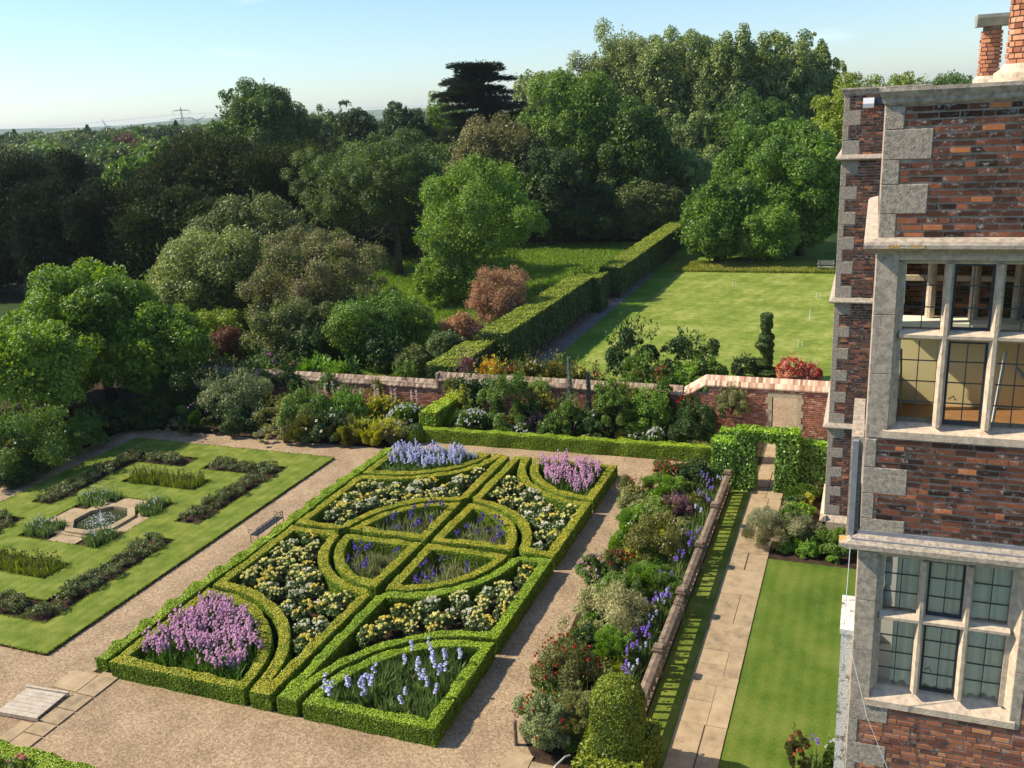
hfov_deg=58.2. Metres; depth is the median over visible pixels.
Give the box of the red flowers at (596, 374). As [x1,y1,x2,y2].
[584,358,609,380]
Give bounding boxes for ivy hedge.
[710,434,736,489]
[718,425,734,437]
[797,438,826,494]
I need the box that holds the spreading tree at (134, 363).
[89,298,218,405]
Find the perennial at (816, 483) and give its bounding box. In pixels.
[809,480,823,491]
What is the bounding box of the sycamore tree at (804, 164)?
[735,115,841,255]
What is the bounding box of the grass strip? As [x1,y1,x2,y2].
[647,490,750,767]
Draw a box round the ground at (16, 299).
[0,81,972,757]
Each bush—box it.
[0,383,75,478]
[0,398,45,472]
[0,445,50,489]
[0,508,8,517]
[0,513,12,519]
[0,518,13,527]
[0,588,15,600]
[0,597,15,610]
[4,751,26,767]
[7,596,27,612]
[8,592,25,603]
[14,441,62,469]
[24,606,39,616]
[33,602,49,616]
[35,492,47,501]
[37,421,94,457]
[38,407,112,455]
[39,493,51,501]
[43,486,61,493]
[43,598,64,614]
[50,490,65,499]
[54,590,71,602]
[57,483,70,492]
[57,584,77,592]
[58,478,73,486]
[59,488,71,495]
[61,589,76,599]
[64,574,86,585]
[67,580,90,593]
[70,475,85,485]
[70,480,84,489]
[73,396,136,432]
[80,477,92,483]
[82,575,103,589]
[84,570,100,579]
[86,469,96,475]
[86,567,103,575]
[90,472,100,478]
[92,462,104,469]
[100,396,172,434]
[100,560,114,573]
[101,564,120,578]
[103,460,116,468]
[104,466,113,474]
[105,460,119,470]
[110,553,122,564]
[113,560,124,568]
[117,456,129,465]
[117,551,135,564]
[122,450,136,456]
[122,543,140,552]
[124,549,137,557]
[125,387,186,430]
[126,446,137,451]
[126,536,141,548]
[131,453,140,458]
[135,542,155,556]
[137,539,149,545]
[142,531,158,541]
[147,454,157,462]
[151,540,165,548]
[152,532,164,541]
[161,454,175,464]
[173,455,185,464]
[175,393,239,426]
[177,512,188,519]
[186,504,198,514]
[190,506,203,519]
[197,506,209,518]
[200,493,215,504]
[200,496,212,504]
[201,505,213,512]
[207,339,225,364]
[207,397,273,436]
[208,460,219,469]
[208,495,223,502]
[210,501,222,509]
[216,456,232,465]
[217,490,226,499]
[219,462,230,469]
[221,482,236,494]
[221,494,230,501]
[225,488,236,495]
[228,457,237,464]
[228,464,239,470]
[230,480,243,489]
[232,486,245,495]
[233,462,247,470]
[240,461,256,472]
[240,569,259,587]
[241,477,253,487]
[243,566,260,576]
[252,392,301,433]
[253,473,267,483]
[254,557,274,570]
[254,582,271,595]
[256,573,275,586]
[257,459,268,466]
[258,466,271,474]
[259,565,277,580]
[265,459,277,470]
[265,581,279,595]
[265,586,283,602]
[269,464,277,472]
[269,550,284,560]
[269,571,281,581]
[273,394,309,414]
[273,556,288,570]
[274,541,293,556]
[275,566,286,575]
[279,599,296,614]
[282,322,330,366]
[282,558,297,572]
[282,604,296,620]
[283,580,300,593]
[285,538,298,548]
[285,570,299,581]
[286,548,301,563]
[286,588,301,603]
[287,563,304,573]
[291,609,307,622]
[292,546,305,558]
[292,618,314,636]
[292,633,312,654]
[294,571,314,587]
[294,589,307,602]
[297,552,313,563]
[298,598,316,617]
[299,582,314,597]
[300,530,317,545]
[301,560,317,570]
[301,630,320,645]
[303,542,318,558]
[303,567,317,572]
[308,583,326,599]
[309,539,322,550]
[310,570,323,585]
[311,598,326,613]
[312,615,327,630]
[312,620,329,632]
[314,601,329,617]
[319,591,340,605]
[324,509,340,523]
[324,602,343,618]
[329,501,340,509]
[333,504,346,518]
[335,517,348,524]
[337,590,351,608]
[338,502,354,514]
[340,499,353,509]
[341,492,356,503]
[342,353,361,374]
[342,510,357,519]
[353,493,365,501]
[353,498,364,510]
[353,502,366,514]
[355,624,378,647]
[356,481,369,493]
[362,323,406,373]
[362,482,376,494]
[364,492,373,498]
[364,496,381,511]
[368,479,379,486]
[373,488,387,499]
[373,622,390,640]
[375,482,387,489]
[375,615,397,634]
[379,498,387,506]
[386,498,397,505]
[387,481,403,492]
[387,483,404,492]
[390,490,401,500]
[390,603,410,622]
[391,343,430,373]
[392,357,418,378]
[394,615,409,630]
[401,486,418,497]
[401,492,414,500]
[403,619,418,635]
[408,480,422,492]
[409,607,426,625]
[411,601,426,612]
[414,478,427,488]
[417,489,430,497]
[418,595,440,615]
[420,478,433,491]
[423,610,447,629]
[424,328,466,361]
[425,621,442,632]
[427,476,438,488]
[430,488,438,493]
[433,491,447,497]
[436,486,448,495]
[441,483,452,492]
[444,612,455,628]
[445,607,460,620]
[448,478,464,492]
[448,590,467,607]
[449,487,462,496]
[455,595,475,611]
[460,475,473,489]
[461,607,477,622]
[462,619,481,631]
[467,609,483,629]
[469,322,491,340]
[471,467,484,479]
[473,603,487,614]
[475,594,487,606]
[477,586,498,601]
[477,614,496,631]
[478,598,494,610]
[488,489,505,501]
[492,604,507,621]
[493,486,507,497]
[494,580,513,596]
[496,589,515,606]
[497,496,511,506]
[501,475,517,485]
[503,482,517,495]
[507,493,517,506]
[509,498,524,511]
[512,482,526,495]
[513,573,527,587]
[517,502,536,517]
[518,392,547,427]
[518,564,534,580]
[521,510,538,526]
[522,487,539,502]
[529,495,544,505]
[531,517,544,531]
[532,540,548,550]
[533,530,546,542]
[534,501,546,510]
[536,512,549,522]
[537,506,552,518]
[538,521,553,532]
[543,532,559,547]
[545,504,556,512]
[546,387,586,435]
[547,528,560,538]
[549,510,561,522]
[552,520,566,531]
[558,512,573,528]
[562,503,577,515]
[573,616,602,654]
[597,393,636,433]
[604,310,664,377]
[617,344,666,383]
[660,324,719,384]
[663,406,682,438]
[667,387,725,442]
[668,356,699,390]
[672,453,711,488]
[680,349,728,391]
[700,425,713,440]
[730,350,756,375]
[784,722,810,767]
[795,536,819,558]
[812,521,856,556]
[822,729,845,767]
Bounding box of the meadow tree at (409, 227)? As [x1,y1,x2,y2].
[387,195,430,264]
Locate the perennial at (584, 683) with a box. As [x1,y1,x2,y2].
[579,675,591,689]
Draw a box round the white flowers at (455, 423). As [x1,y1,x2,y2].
[453,420,471,429]
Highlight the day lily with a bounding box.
[441,409,458,427]
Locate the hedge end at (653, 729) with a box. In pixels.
[645,717,662,767]
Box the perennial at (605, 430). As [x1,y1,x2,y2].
[597,427,613,437]
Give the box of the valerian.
[511,680,573,751]
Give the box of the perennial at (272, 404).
[263,400,275,406]
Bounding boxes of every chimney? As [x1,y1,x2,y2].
[972,12,1011,82]
[987,0,1023,81]
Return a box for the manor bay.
[834,80,1023,767]
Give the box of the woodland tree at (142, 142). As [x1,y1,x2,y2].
[131,136,158,147]
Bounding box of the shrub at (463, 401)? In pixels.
[446,383,472,417]
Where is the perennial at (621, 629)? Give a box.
[597,627,626,647]
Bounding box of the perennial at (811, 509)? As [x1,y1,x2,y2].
[790,501,816,516]
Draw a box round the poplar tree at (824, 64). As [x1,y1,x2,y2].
[789,32,840,129]
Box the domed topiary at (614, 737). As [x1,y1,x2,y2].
[570,671,658,767]
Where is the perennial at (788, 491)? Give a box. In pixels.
[782,486,806,501]
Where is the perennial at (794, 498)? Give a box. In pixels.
[780,493,806,505]
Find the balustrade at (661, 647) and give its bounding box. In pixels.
[641,469,731,711]
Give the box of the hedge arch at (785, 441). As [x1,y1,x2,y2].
[733,424,802,493]
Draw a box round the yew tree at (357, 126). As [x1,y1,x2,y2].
[320,99,381,156]
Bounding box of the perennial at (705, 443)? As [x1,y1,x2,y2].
[698,440,710,445]
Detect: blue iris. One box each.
[321,672,341,702]
[321,679,345,699]
[344,675,366,706]
[345,677,361,701]
[353,674,380,708]
[357,675,374,705]
[363,662,394,701]
[387,445,399,467]
[389,452,400,470]
[391,441,399,461]
[393,687,411,712]
[394,654,410,681]
[394,695,415,713]
[395,439,405,459]
[396,453,406,470]
[403,441,409,458]
[405,450,417,470]
[407,446,420,467]
[407,639,428,673]
[408,668,427,700]
[410,438,421,452]
[410,452,421,468]
[415,650,436,691]
[415,655,433,682]
[417,455,428,469]
[418,446,424,464]
[421,676,441,707]
[422,444,430,468]
[422,683,441,715]
[423,455,432,469]
[425,636,438,663]
[427,454,438,468]
[428,453,438,467]
[430,440,439,457]
[430,442,441,465]
[432,661,454,696]
[433,455,446,467]
[437,448,445,466]
[438,648,453,683]
[445,443,454,466]
[446,453,455,466]
[447,450,461,465]
[449,648,465,675]
[450,443,463,464]
[452,442,462,459]
[458,444,467,462]
[461,448,469,462]
[627,658,642,681]
[636,641,652,668]
[645,610,661,637]
[655,597,665,619]
[688,504,705,526]
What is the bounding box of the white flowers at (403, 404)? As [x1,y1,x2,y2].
[394,402,424,419]
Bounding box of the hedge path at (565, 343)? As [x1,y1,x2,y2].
[536,273,655,366]
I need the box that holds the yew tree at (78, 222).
[5,175,119,294]
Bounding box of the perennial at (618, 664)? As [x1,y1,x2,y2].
[607,657,634,672]
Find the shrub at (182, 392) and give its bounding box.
[150,346,229,408]
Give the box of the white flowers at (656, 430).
[646,425,665,441]
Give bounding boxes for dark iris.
[0,556,8,570]
[1,549,13,567]
[6,553,19,565]
[6,556,18,573]
[13,561,23,573]
[15,554,31,570]
[20,561,35,574]
[21,550,34,565]
[28,563,39,576]
[31,556,43,569]
[33,554,44,566]
[33,564,44,577]
[40,564,51,576]
[42,557,55,574]
[50,550,59,565]
[54,556,65,570]
[127,472,139,483]
[128,470,141,483]
[132,469,144,482]
[138,468,149,480]
[142,474,152,484]
[146,472,155,485]
[154,472,164,484]
[164,473,173,486]
[169,477,178,487]
[173,474,183,488]
[179,475,189,488]
[181,474,195,488]
[190,476,199,487]
[193,472,203,485]
[198,471,208,485]
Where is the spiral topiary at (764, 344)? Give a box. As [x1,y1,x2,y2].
[753,312,775,377]
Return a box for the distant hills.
[0,108,514,134]
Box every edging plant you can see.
[156,411,216,434]
[252,422,307,442]
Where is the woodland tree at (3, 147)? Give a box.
[0,142,10,153]
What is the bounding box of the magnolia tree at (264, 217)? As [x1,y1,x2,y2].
[185,186,331,312]
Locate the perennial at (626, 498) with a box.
[616,479,652,509]
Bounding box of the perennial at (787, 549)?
[775,542,792,553]
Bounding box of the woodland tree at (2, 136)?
[0,131,20,140]
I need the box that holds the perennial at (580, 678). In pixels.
[554,672,582,685]
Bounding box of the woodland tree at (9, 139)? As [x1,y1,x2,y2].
[2,134,32,143]
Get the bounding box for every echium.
[563,356,577,428]
[584,372,594,411]
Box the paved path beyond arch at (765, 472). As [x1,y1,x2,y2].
[756,427,789,487]
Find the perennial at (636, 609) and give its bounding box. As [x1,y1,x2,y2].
[625,605,644,618]
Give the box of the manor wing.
[819,83,932,534]
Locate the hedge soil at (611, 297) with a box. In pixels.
[500,246,682,373]
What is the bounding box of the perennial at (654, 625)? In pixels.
[638,620,656,633]
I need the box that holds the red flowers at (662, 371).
[649,351,675,383]
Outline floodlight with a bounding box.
[863,97,882,107]
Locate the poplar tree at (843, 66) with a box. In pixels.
[828,60,846,95]
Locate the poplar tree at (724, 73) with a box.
[684,21,771,124]
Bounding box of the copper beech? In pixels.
[108,131,139,149]
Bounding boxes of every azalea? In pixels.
[213,352,237,366]
[278,351,302,369]
[775,351,807,379]
[802,359,822,380]
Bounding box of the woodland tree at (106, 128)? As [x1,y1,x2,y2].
[97,127,117,133]
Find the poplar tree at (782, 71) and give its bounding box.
[743,28,819,138]
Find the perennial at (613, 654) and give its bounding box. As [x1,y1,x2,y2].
[604,646,640,661]
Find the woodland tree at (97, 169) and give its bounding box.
[53,151,105,182]
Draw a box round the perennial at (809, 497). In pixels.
[797,491,815,505]
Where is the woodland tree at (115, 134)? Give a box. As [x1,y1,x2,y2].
[107,129,142,138]
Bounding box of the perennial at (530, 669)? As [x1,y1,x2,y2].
[529,658,574,687]
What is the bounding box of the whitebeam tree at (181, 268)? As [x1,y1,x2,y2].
[143,224,263,312]
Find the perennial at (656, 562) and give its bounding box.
[651,560,663,565]
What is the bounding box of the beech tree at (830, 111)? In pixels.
[810,70,884,142]
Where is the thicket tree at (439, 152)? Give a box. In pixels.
[400,138,457,182]
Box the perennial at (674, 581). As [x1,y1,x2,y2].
[642,566,689,609]
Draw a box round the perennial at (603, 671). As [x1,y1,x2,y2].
[593,656,614,682]
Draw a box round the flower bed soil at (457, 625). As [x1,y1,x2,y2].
[93,463,594,716]
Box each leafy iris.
[144,649,166,664]
[159,646,178,666]
[165,653,184,667]
[168,650,185,667]
[174,659,194,670]
[180,648,200,668]
[186,658,202,671]
[194,649,212,671]
[195,658,215,673]
[208,644,231,668]
[210,661,236,677]
[222,664,247,680]
[331,682,359,702]
[344,664,361,694]
[351,554,362,571]
[351,670,374,691]
[355,659,376,682]
[363,563,373,576]
[366,686,389,709]
[369,669,395,694]
[370,552,381,562]
[372,696,392,710]
[376,658,394,685]
[376,693,400,712]
[378,656,398,672]
[379,690,397,711]
[380,463,394,470]
[381,669,401,695]
[382,553,396,566]
[383,655,403,681]
[385,549,400,561]
[387,671,409,702]
[392,671,416,696]
[393,680,414,706]
[394,657,412,679]
[397,514,411,526]
[398,452,406,469]
[408,690,431,709]
[409,674,424,689]
[411,658,428,678]
[412,695,430,714]
[412,708,429,719]
[413,704,434,719]
[418,651,447,670]
[421,511,433,524]
[423,647,450,679]
[424,678,445,702]
[425,560,435,570]
[438,565,450,577]
[438,638,460,663]
[440,670,459,690]
[441,651,458,675]
[443,665,466,685]
[445,559,459,575]
[451,566,461,578]
[453,563,470,574]
[460,530,471,539]
[467,523,476,535]
[471,527,481,540]
[474,528,488,539]
[477,533,490,541]
[554,479,570,490]
[634,654,650,675]
[640,615,651,636]
[642,628,659,652]
[643,612,658,627]
[645,624,660,642]
[667,556,680,570]
[671,560,686,576]
[685,523,697,542]
[693,514,704,532]
[697,509,707,526]
[714,476,721,488]
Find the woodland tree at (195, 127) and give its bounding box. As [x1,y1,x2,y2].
[184,124,206,133]
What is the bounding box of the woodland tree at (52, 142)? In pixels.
[38,138,60,147]
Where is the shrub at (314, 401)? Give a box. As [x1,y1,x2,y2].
[275,375,329,434]
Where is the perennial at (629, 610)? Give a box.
[609,602,637,633]
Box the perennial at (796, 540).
[778,530,801,545]
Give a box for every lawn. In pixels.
[0,438,333,655]
[377,371,427,378]
[582,272,834,375]
[718,559,855,767]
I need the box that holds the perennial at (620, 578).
[593,564,646,617]
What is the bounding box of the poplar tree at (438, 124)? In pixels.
[425,90,463,137]
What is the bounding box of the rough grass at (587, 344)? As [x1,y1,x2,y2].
[227,242,836,375]
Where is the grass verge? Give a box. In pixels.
[544,363,830,387]
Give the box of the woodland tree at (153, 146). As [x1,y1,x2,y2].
[136,135,172,156]
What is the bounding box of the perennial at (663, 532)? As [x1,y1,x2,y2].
[653,529,674,548]
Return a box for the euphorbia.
[620,543,640,567]
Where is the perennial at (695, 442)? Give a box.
[689,440,700,443]
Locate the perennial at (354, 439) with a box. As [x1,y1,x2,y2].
[349,429,360,443]
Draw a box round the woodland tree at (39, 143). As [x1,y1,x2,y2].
[28,141,49,147]
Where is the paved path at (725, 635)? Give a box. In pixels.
[663,487,782,767]
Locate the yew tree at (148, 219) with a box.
[89,176,236,283]
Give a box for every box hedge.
[0,738,98,767]
[94,447,391,671]
[108,587,274,705]
[212,525,370,711]
[276,556,553,716]
[294,453,509,539]
[302,639,495,746]
[333,534,423,599]
[350,502,461,547]
[362,446,490,476]
[385,543,508,592]
[421,426,711,462]
[431,503,517,560]
[472,456,591,569]
[530,457,617,512]
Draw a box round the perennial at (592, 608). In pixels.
[580,596,606,617]
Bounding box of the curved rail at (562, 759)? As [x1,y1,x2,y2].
[554,754,570,767]
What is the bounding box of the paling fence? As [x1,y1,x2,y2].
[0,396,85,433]
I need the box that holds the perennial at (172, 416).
[170,413,179,419]
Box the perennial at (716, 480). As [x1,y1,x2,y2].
[709,476,718,486]
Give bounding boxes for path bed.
[664,443,782,767]
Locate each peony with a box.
[299,399,350,442]
[535,412,563,434]
[574,401,611,437]
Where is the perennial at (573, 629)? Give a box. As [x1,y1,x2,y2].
[571,624,599,632]
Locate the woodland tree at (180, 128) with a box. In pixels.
[170,125,191,134]
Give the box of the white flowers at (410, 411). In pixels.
[386,396,422,424]
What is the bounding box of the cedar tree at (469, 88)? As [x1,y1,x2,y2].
[422,60,536,147]
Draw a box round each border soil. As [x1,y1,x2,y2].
[0,386,194,487]
[146,395,763,461]
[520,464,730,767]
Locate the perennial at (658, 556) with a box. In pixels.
[638,546,664,562]
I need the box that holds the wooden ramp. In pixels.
[0,685,69,721]
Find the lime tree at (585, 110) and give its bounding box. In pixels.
[514,69,630,186]
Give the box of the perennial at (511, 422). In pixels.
[507,419,519,431]
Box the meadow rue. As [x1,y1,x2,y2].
[525,410,545,432]
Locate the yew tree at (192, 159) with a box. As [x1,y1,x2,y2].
[128,128,289,211]
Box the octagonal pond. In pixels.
[65,503,135,535]
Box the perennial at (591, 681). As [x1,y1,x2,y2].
[573,654,601,687]
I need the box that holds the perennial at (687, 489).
[674,480,698,495]
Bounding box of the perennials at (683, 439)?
[678,431,694,442]
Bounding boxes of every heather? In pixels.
[517,350,545,376]
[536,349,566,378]
[561,355,592,379]
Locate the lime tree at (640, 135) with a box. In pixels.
[591,94,686,210]
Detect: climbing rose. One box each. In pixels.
[446,366,481,407]
[644,384,673,408]
[676,392,700,411]
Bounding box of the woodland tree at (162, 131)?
[144,126,180,141]
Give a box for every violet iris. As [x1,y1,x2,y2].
[617,659,636,677]
[622,642,640,677]
[623,639,638,673]
[629,627,641,659]
[631,621,652,652]
[632,625,652,663]
[645,595,662,622]
[653,591,670,629]
[656,586,679,614]
[668,553,683,574]
[677,549,689,576]
[681,527,693,553]
[683,537,692,565]
[686,535,695,559]
[692,526,700,551]
[693,488,705,511]
[696,470,707,491]
[703,476,712,496]
[703,494,710,513]
[705,482,715,507]
[808,734,826,767]
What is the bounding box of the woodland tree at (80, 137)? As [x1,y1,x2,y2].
[56,131,91,150]
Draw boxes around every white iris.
[19,524,32,534]
[24,519,34,529]
[25,523,37,536]
[30,519,44,533]
[32,513,46,523]
[33,523,48,537]
[36,522,52,538]
[38,519,51,536]
[47,519,59,531]
[51,520,66,529]
[54,516,65,528]
[76,493,85,506]
[78,530,92,543]
[81,493,91,507]
[83,529,101,545]
[85,490,95,501]
[85,495,97,506]
[85,532,100,548]
[92,490,103,502]
[93,499,107,507]
[94,495,107,505]
[96,485,109,498]
[96,521,112,531]
[98,492,109,503]
[99,533,109,544]
[101,526,114,541]
[103,486,117,499]
[103,527,117,540]
[107,527,119,537]
[112,490,124,500]
[136,501,146,512]
[139,506,150,515]
[143,504,155,517]
[149,502,159,514]
[152,500,162,512]
[159,493,171,506]
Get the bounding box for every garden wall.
[94,366,683,425]
[682,374,829,438]
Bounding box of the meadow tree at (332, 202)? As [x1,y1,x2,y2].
[279,139,424,268]
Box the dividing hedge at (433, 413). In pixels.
[418,392,464,427]
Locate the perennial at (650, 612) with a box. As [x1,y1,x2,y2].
[633,602,652,618]
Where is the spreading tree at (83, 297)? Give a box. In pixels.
[20,256,163,401]
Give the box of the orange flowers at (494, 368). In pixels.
[473,354,507,374]
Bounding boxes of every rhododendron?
[205,354,223,365]
[248,346,284,367]
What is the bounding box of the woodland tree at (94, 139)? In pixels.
[78,133,118,150]
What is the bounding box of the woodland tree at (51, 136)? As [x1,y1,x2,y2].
[45,133,61,140]
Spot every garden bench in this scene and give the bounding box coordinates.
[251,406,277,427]
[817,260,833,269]
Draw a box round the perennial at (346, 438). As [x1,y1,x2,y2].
[323,413,367,445]
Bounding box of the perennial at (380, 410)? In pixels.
[375,407,385,412]
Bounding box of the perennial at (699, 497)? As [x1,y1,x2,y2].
[685,491,708,508]
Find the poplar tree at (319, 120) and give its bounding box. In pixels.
[298,104,339,147]
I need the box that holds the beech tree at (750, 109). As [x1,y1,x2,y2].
[701,87,794,153]
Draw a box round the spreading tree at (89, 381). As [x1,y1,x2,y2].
[19,337,108,423]
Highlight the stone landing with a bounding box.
[10,670,117,746]
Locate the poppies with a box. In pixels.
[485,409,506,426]
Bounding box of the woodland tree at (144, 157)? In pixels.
[137,148,157,162]
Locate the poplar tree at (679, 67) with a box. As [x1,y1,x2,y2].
[636,25,718,129]
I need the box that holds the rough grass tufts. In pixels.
[668,259,835,273]
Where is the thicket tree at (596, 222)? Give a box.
[551,183,625,244]
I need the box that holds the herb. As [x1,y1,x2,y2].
[552,672,591,738]
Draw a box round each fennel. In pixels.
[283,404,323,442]
[590,616,636,671]
[604,522,633,555]
[615,502,653,531]
[626,553,661,591]
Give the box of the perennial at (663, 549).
[650,543,664,551]
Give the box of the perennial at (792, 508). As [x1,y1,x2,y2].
[778,502,806,518]
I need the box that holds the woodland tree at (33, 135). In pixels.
[22,129,53,140]
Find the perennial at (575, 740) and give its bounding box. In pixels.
[552,717,585,753]
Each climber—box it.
[234,350,281,401]
[272,361,301,389]
[316,368,340,391]
[369,377,383,393]
[442,375,457,391]
[477,376,495,393]
[513,371,529,388]
[528,374,551,396]
[593,381,618,399]
[615,380,640,399]
[657,377,672,391]
[716,381,751,414]
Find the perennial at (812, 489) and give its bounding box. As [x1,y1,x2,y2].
[796,482,821,498]
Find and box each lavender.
[741,503,806,548]
[780,506,827,541]
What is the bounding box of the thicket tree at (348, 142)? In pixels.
[327,139,372,164]
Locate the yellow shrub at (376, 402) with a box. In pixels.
[351,389,405,416]
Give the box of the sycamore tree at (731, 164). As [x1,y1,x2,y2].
[711,118,797,202]
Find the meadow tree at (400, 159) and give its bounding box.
[334,125,451,275]
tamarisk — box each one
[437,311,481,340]
[463,263,532,324]
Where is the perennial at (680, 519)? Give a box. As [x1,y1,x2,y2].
[672,514,691,528]
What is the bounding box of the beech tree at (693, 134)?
[666,111,721,158]
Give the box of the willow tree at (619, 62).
[565,17,668,109]
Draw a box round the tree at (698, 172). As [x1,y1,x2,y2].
[673,144,719,212]
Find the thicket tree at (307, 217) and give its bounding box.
[298,199,377,249]
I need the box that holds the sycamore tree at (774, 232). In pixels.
[731,195,806,262]
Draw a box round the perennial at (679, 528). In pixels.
[666,523,689,542]
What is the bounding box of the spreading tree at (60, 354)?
[0,316,107,422]
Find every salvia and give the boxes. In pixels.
[616,474,657,501]
[652,456,689,483]
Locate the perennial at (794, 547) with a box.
[790,542,807,555]
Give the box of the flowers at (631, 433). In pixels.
[627,429,645,440]
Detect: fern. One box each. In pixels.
[294,350,331,371]
[323,356,367,374]
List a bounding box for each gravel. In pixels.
[0,429,686,767]
[772,397,797,427]
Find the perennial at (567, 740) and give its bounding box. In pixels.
[559,732,581,753]
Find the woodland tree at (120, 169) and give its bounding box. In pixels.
[101,153,154,186]
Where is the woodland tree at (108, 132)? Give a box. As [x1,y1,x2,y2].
[94,129,120,136]
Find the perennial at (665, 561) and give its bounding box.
[661,558,670,564]
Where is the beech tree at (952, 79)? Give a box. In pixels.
[917,69,973,84]
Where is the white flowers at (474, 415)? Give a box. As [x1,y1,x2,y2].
[457,404,492,430]
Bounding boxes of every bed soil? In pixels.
[0,517,22,529]
[0,556,67,578]
[0,595,41,617]
[21,498,168,546]
[22,538,170,622]
[35,453,147,503]
[124,476,207,490]
[140,457,195,466]
[177,468,284,523]
[204,461,260,473]
[768,494,857,568]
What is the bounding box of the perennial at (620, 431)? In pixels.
[614,427,627,438]
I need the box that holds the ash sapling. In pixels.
[409,247,486,305]
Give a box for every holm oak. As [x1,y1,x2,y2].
[442,110,536,205]
[511,134,591,246]
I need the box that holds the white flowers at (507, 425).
[497,420,513,430]
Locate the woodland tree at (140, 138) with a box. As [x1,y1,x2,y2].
[128,134,147,147]
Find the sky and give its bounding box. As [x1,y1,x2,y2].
[0,0,1012,128]
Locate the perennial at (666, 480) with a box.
[641,470,691,497]
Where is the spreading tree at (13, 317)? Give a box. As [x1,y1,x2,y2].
[0,302,41,331]
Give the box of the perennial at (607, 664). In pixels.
[601,661,617,671]
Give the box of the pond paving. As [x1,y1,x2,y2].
[47,498,148,544]
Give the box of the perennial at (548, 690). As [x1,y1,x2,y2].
[529,678,563,699]
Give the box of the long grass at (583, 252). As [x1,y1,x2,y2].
[243,240,636,358]
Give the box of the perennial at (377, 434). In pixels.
[365,414,403,442]
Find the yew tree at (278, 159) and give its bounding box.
[220,134,352,229]
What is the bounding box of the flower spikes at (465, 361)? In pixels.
[451,345,480,372]
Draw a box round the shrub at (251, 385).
[190,356,274,421]
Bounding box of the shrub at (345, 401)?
[323,382,376,423]
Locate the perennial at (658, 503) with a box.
[635,487,672,524]
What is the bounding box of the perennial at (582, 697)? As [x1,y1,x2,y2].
[559,686,588,718]
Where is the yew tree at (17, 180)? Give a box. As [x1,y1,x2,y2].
[0,147,112,285]
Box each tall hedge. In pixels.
[425,340,494,378]
[476,276,593,369]
[576,271,609,312]
[599,220,683,297]
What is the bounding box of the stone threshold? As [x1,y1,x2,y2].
[500,751,553,767]
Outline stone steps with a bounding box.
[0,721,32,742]
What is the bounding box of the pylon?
[170,107,194,124]
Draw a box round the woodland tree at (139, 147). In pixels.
[135,140,149,152]
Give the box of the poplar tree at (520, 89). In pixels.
[512,67,579,134]
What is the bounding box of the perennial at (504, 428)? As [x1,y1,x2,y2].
[496,426,513,431]
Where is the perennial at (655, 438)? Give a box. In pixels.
[647,434,665,441]
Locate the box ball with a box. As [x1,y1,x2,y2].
[405,423,424,443]
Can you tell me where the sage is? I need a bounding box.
[660,486,695,516]
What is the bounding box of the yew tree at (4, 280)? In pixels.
[0,264,30,294]
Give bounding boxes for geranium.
[574,546,606,585]
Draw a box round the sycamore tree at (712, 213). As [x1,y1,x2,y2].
[673,174,763,262]
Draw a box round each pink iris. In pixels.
[139,637,153,659]
[142,626,159,658]
[150,631,166,660]
[153,635,172,662]
[156,638,171,665]
[157,619,170,647]
[162,628,180,661]
[165,604,185,635]
[166,613,185,647]
[169,621,188,658]
[173,631,190,666]
[180,613,193,645]
[180,628,198,661]
[181,607,200,639]
[183,606,197,628]
[186,618,204,643]
[186,624,200,652]
[187,603,203,629]
[187,616,198,646]
[190,633,208,668]
[193,631,208,655]
[196,605,212,629]
[196,646,214,672]
[198,590,213,613]
[198,598,210,625]
[198,616,207,638]
[200,605,220,634]
[200,632,222,662]
[203,614,222,640]
[204,600,217,627]
[206,629,218,650]
[207,631,224,661]
[209,591,221,609]
[211,591,221,608]
[211,597,219,618]
[211,615,225,643]
[211,643,230,676]
[215,654,231,678]
[217,602,238,636]
[217,626,231,651]
[218,635,233,659]
[219,603,233,629]
[221,619,232,641]
[222,593,236,619]
[223,645,237,671]
[224,603,241,621]
[224,630,250,668]
[226,615,237,642]
[226,616,242,637]
[226,630,247,663]
[227,624,242,656]
[229,647,249,677]
[230,617,243,646]
[232,605,244,624]
[233,624,251,648]
[233,644,254,677]
[237,603,253,626]
[237,606,254,632]
[241,617,258,647]
[241,619,258,660]
[246,632,262,663]
[537,452,546,477]
[539,457,552,478]
[543,466,553,484]
[544,465,552,481]
[546,465,563,485]
[547,453,558,470]
[550,456,557,479]
[551,466,563,489]
[556,448,567,466]
[556,464,565,482]
[556,466,568,488]
[559,455,567,476]
[563,471,574,492]
[564,459,571,479]
[571,472,583,489]
[573,478,582,494]
[574,455,586,472]
[574,457,587,477]
[575,463,586,484]
[579,472,591,494]
[581,478,589,494]
[584,461,595,477]
[587,469,594,488]
[588,457,599,482]
[594,463,602,483]
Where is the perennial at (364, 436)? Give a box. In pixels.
[336,415,391,445]
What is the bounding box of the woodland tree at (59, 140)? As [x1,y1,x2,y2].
[54,127,85,147]
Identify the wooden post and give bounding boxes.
[512,719,517,745]
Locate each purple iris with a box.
[346,553,357,571]
[351,545,368,565]
[352,540,361,561]
[356,563,366,577]
[360,558,373,578]
[363,541,376,569]
[386,516,396,530]
[389,510,400,529]
[407,511,416,529]
[409,504,420,525]
[411,518,422,534]
[414,517,423,533]
[414,571,423,583]
[419,558,432,578]
[424,498,436,519]
[431,568,442,582]
[433,499,444,518]
[439,555,448,571]
[461,560,473,575]
[463,524,471,539]
[475,528,485,540]
[478,516,486,533]
[479,512,487,529]
[490,525,502,543]
[491,514,502,536]
[492,531,504,544]
[498,530,504,544]
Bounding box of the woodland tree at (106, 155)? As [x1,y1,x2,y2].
[87,143,139,168]
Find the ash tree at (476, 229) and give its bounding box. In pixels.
[390,151,550,270]

